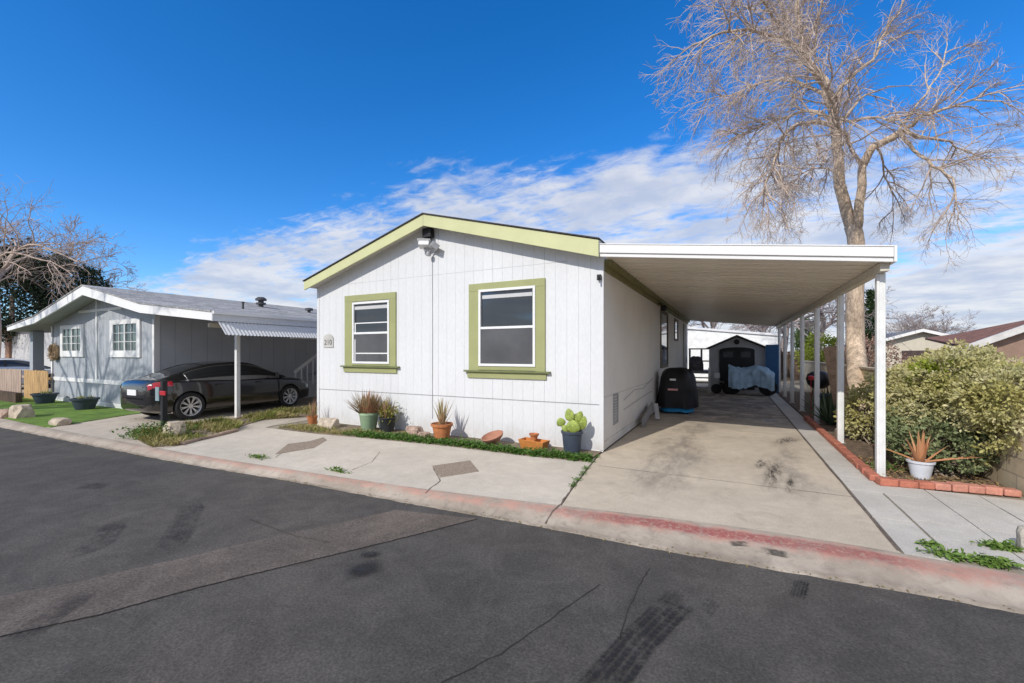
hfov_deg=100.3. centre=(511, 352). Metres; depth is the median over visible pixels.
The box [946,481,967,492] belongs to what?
edging brick
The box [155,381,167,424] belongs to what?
marker post
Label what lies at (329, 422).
rock
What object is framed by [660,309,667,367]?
window
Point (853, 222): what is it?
bare tree
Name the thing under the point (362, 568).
oil stain
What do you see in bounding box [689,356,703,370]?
storage bag
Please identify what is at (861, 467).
edging brick
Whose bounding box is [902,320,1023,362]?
distant house
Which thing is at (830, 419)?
agave
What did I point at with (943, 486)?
edging brick
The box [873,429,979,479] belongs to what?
potted aloe
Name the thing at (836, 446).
edging brick
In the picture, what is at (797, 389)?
yard ground
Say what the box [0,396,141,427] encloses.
lawn
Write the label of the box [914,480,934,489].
edging brick
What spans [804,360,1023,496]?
block wall
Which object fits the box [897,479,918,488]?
edging brick
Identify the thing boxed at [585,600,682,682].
tyre mark
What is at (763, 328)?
bare tree
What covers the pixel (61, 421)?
rock
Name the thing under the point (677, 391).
covered grill
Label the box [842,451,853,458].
edging brick
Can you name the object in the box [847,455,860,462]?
edging brick
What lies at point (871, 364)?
pink shrub
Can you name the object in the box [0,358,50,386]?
parked car
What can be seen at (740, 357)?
door
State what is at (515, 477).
sidewalk
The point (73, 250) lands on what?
bare tree
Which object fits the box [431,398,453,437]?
potted aloe
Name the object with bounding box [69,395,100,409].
round planter
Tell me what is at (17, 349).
house
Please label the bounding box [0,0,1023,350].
sky
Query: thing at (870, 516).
concrete joint
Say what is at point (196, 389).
parked car
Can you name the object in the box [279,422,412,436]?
dry grass
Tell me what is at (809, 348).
yellow shrub
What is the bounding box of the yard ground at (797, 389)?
[7,380,1023,573]
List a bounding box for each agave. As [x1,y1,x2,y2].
[803,388,833,414]
[803,395,836,424]
[804,388,851,416]
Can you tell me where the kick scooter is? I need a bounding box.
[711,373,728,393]
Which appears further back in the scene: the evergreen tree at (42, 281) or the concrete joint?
the evergreen tree at (42, 281)
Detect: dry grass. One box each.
[130,402,316,446]
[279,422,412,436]
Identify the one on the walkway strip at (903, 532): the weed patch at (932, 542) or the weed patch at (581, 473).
the weed patch at (932, 542)
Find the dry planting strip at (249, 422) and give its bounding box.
[137,408,309,446]
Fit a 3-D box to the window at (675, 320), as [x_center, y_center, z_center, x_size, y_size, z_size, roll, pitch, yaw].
[6.083,-0.855,15.793,0.040,0.790,1.050,0,0,27]
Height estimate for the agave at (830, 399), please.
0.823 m
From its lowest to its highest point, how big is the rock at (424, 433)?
0.122 m
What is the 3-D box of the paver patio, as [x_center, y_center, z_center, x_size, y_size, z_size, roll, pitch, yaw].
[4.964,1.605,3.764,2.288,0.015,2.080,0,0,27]
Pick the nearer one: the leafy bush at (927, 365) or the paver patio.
the paver patio
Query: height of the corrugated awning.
2.300 m
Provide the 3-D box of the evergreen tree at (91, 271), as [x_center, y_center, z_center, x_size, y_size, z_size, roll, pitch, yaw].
[-28.790,-2.333,29.037,3.751,7.866,3.996,0,0,27]
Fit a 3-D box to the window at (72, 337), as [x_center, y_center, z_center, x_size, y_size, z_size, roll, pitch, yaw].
[-14.160,-0.390,13.738,1.760,1.020,0.044,0,0,27]
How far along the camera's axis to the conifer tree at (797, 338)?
37.87 m
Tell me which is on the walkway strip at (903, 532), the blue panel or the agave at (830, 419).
the blue panel
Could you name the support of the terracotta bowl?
on the front planting bed at (515, 444)
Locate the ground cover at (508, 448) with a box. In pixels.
[341,429,593,461]
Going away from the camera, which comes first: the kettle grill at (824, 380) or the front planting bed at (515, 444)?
the front planting bed at (515, 444)
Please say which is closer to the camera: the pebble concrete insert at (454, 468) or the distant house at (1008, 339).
the pebble concrete insert at (454, 468)
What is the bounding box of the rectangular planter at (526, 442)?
[518,437,549,449]
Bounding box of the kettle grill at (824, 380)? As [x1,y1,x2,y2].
[806,371,829,404]
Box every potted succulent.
[346,389,389,430]
[373,397,401,432]
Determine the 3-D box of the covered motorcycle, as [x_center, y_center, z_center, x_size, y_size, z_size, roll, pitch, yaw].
[9.052,1.016,16.259,1.820,1.169,0.977,0,0,27]
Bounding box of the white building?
[687,327,782,380]
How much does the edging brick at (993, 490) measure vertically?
0.086 m
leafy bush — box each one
[833,383,893,443]
[862,338,1023,467]
[872,402,1000,477]
[905,357,975,390]
[941,359,1023,440]
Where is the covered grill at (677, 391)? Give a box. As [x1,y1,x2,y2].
[657,367,698,413]
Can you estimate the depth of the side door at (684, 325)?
18.20 m
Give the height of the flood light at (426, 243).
0.560 m
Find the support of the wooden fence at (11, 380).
on the lawn at (45, 413)
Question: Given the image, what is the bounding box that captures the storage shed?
[706,335,765,391]
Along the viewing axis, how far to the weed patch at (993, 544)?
3.48 m
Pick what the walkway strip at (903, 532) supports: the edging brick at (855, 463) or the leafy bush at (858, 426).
the edging brick at (855, 463)
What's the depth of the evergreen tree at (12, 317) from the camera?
26.53 m
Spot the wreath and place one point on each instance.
(53, 352)
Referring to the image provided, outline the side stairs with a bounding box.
[292,353,316,385]
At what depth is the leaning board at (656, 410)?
10.26 m
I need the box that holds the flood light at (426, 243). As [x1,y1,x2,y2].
[417,227,439,255]
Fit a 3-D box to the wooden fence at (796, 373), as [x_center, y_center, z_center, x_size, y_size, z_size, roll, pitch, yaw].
[16.756,0.743,25.430,8.515,1.714,0.060,0,0,24]
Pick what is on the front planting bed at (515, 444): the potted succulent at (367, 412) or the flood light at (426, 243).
the potted succulent at (367, 412)
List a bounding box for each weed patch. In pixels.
[245,453,270,459]
[325,466,351,473]
[568,454,599,488]
[852,460,909,471]
[914,539,944,548]
[915,544,965,562]
[953,549,1023,570]
[969,538,1023,552]
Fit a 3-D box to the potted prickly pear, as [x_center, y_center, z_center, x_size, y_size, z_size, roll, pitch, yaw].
[0.959,1.235,6.829,0.362,0.706,0.375,0,0,-23]
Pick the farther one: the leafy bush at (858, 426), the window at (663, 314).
the window at (663, 314)
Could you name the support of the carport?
on the side planting bed at (862, 448)
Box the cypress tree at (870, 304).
[864,288,890,366]
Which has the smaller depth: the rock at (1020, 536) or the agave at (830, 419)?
the rock at (1020, 536)
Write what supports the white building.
on the yard ground at (797, 389)
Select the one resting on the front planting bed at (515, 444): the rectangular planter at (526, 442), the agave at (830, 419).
the rectangular planter at (526, 442)
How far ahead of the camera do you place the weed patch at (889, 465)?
5.81 m
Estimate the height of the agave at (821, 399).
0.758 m
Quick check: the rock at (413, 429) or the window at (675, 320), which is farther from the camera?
the window at (675, 320)
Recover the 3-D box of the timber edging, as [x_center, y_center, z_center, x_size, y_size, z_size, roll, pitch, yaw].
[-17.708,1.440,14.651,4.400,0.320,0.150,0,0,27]
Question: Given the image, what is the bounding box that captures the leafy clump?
[109,418,214,439]
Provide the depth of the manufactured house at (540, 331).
8.11 m
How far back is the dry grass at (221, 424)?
8.96 m
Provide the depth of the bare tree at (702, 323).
39.53 m
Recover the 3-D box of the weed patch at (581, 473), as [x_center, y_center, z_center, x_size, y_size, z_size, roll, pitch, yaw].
[1.015,1.580,5.835,0.158,0.072,1.768,0,0,23]
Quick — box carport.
[599,243,896,476]
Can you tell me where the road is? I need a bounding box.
[0,428,1023,682]
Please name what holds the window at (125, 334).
in the grey house at (108, 340)
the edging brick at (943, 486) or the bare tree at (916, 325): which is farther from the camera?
the bare tree at (916, 325)
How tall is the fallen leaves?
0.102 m
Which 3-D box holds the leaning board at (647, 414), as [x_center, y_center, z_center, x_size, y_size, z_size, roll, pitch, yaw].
[3.120,1.400,9.811,0.030,0.398,1.527,0,0,26]
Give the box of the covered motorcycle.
[723,364,777,395]
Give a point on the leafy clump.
(140, 430)
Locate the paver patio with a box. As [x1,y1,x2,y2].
[875,484,1023,568]
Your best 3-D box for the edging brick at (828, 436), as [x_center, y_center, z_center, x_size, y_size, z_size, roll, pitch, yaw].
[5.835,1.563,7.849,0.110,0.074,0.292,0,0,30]
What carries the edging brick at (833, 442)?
on the walkway strip at (903, 532)
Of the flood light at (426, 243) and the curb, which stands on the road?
the curb
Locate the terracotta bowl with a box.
[481,430,502,444]
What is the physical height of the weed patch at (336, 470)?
0.115 m
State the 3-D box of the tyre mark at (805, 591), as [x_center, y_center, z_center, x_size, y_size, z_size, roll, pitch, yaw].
[2.036,1.663,3.018,0.100,0.001,0.333,0,0,40]
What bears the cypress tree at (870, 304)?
on the yard ground at (797, 389)
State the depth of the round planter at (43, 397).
13.40 m
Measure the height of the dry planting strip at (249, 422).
0.020 m
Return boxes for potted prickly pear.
[557,408,586,452]
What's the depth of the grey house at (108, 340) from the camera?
12.77 m
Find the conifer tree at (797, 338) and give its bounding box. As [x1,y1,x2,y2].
[789,318,822,351]
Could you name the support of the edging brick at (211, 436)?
on the dry planting strip at (249, 422)
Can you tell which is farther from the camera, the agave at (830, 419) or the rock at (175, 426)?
the agave at (830, 419)
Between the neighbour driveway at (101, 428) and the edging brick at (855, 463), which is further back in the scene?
the neighbour driveway at (101, 428)
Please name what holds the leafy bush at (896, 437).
on the side planting bed at (862, 448)
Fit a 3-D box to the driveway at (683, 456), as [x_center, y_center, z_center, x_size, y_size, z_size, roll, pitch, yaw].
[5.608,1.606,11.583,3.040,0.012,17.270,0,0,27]
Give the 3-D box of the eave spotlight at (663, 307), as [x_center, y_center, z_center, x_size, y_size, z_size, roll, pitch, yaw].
[4.136,-1.253,11.722,0.194,0.229,0.248,0,0,-34]
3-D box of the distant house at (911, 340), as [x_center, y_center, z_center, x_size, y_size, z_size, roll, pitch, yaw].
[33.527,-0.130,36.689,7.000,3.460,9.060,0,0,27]
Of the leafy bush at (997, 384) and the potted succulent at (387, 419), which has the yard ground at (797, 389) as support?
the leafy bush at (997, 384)
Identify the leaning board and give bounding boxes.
[642,402,652,427]
[654,403,659,418]
[823,346,848,406]
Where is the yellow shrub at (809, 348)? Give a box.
[794,332,845,371]
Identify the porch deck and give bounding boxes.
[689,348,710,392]
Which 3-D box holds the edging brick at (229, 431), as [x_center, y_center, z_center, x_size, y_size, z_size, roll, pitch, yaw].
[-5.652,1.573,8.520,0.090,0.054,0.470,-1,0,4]
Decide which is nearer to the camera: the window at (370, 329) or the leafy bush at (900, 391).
the leafy bush at (900, 391)
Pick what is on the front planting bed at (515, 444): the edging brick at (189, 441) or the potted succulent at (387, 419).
the potted succulent at (387, 419)
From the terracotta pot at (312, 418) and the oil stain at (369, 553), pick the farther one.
the terracotta pot at (312, 418)
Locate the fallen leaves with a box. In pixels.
[858,455,1004,486]
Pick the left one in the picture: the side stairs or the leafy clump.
the leafy clump
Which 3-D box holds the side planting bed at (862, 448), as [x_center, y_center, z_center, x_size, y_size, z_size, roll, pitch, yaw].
[8.362,1.600,11.328,1.290,0.020,14.200,0,0,27]
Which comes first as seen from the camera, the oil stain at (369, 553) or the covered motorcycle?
the oil stain at (369, 553)
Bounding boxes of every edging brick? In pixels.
[180,437,200,444]
[201,433,221,439]
[219,428,238,434]
[825,435,833,440]
[830,440,841,446]
[834,443,845,449]
[838,447,850,453]
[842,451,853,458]
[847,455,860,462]
[852,460,865,468]
[858,464,871,473]
[863,469,879,480]
[875,476,898,486]
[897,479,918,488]
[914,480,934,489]
[930,481,950,490]
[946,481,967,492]
[963,483,984,493]
[980,484,1002,495]
[1000,487,1021,496]
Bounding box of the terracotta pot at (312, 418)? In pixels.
[303,397,322,424]
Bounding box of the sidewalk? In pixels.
[163,418,595,504]
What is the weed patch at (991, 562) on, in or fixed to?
on the paver patio
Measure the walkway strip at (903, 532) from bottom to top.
0.012 m
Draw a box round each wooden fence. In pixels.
[0,369,23,392]
[24,370,50,398]
[781,351,874,379]
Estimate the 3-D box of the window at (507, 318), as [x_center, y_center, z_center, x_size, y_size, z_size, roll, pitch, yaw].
[-0.124,-0.415,7.662,1.740,1.750,0.075,0,0,27]
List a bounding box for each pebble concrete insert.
[276,437,326,453]
[432,460,478,476]
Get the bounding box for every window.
[60,324,84,356]
[110,318,140,356]
[340,292,399,372]
[463,278,550,379]
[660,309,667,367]
[674,318,677,340]
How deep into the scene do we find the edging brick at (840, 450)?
6.78 m
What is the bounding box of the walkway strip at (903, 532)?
[769,393,954,561]
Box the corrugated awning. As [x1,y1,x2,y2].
[208,322,316,417]
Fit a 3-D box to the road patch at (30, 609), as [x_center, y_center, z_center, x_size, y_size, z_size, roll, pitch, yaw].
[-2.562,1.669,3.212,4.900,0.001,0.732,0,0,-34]
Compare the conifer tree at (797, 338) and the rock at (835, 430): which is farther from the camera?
the conifer tree at (797, 338)
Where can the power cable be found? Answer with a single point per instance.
(432, 336)
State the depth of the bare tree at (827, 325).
33.43 m
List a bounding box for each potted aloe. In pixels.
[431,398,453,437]
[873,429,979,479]
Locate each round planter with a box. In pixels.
[30,390,59,403]
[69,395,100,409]
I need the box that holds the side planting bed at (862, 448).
[777,391,1002,486]
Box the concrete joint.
[275,396,900,550]
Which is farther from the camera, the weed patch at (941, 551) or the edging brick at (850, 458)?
the edging brick at (850, 458)
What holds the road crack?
on the road
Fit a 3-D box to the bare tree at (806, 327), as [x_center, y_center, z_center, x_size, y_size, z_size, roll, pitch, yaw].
[16.169,-2.756,26.254,8.596,8.832,8.304,0,0,-1]
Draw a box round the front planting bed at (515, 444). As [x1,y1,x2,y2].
[278,421,601,461]
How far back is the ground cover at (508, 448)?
7.15 m
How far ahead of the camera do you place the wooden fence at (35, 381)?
14.75 m
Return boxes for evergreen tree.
[0,232,68,347]
[7,248,91,316]
[46,260,115,297]
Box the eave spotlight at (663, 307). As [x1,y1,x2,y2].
[658,303,666,310]
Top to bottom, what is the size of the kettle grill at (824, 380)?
1.083 m
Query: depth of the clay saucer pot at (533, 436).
6.98 m
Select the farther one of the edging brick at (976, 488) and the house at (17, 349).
the house at (17, 349)
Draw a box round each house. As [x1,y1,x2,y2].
[1,325,50,366]
[6,285,316,408]
[302,213,689,451]
[844,329,953,367]
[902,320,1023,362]
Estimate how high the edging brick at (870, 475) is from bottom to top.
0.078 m
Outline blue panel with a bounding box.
[766,345,778,392]
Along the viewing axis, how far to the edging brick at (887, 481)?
5.12 m
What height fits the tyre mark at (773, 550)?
0.030 m
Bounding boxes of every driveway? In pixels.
[46,396,316,448]
[562,388,899,552]
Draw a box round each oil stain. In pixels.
[351,564,375,573]
[363,552,376,555]
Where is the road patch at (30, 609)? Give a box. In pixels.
[0,510,475,635]
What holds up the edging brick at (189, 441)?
on the dry planting strip at (249, 422)
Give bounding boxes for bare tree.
[0,175,135,357]
[0,213,146,302]
[640,0,1023,419]
[688,321,730,328]
[710,322,772,332]
[730,239,874,355]
[808,286,915,349]
[886,304,979,333]
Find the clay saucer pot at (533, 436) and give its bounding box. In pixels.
[529,433,538,439]
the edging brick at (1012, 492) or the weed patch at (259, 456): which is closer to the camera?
the edging brick at (1012, 492)
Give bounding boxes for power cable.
[432,273,432,399]
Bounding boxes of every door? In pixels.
[683,323,685,367]
[719,347,754,389]
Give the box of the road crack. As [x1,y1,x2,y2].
[0,518,649,682]
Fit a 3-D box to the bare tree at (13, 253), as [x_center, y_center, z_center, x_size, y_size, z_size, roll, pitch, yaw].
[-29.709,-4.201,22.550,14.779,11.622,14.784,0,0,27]
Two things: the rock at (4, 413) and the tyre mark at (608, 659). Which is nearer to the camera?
the tyre mark at (608, 659)
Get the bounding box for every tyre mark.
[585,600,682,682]
[770,549,784,556]
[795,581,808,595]
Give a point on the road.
(438, 606)
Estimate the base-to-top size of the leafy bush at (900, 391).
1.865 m
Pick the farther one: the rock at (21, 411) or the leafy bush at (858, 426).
the rock at (21, 411)
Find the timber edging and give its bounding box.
[0,390,21,402]
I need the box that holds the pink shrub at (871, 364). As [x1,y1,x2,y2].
[835,334,909,368]
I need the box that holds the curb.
[0,419,1023,613]
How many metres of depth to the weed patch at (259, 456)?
6.48 m
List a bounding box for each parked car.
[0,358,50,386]
[120,361,308,419]
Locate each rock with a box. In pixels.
[0,409,8,418]
[8,404,35,418]
[48,417,71,425]
[162,421,186,436]
[317,418,339,428]
[405,426,423,434]
[417,431,429,437]
[834,428,852,437]
[1016,525,1023,553]
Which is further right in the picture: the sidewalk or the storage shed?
the storage shed
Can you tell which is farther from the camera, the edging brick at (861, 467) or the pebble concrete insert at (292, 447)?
the pebble concrete insert at (292, 447)
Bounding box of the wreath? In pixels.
[47,342,59,361]

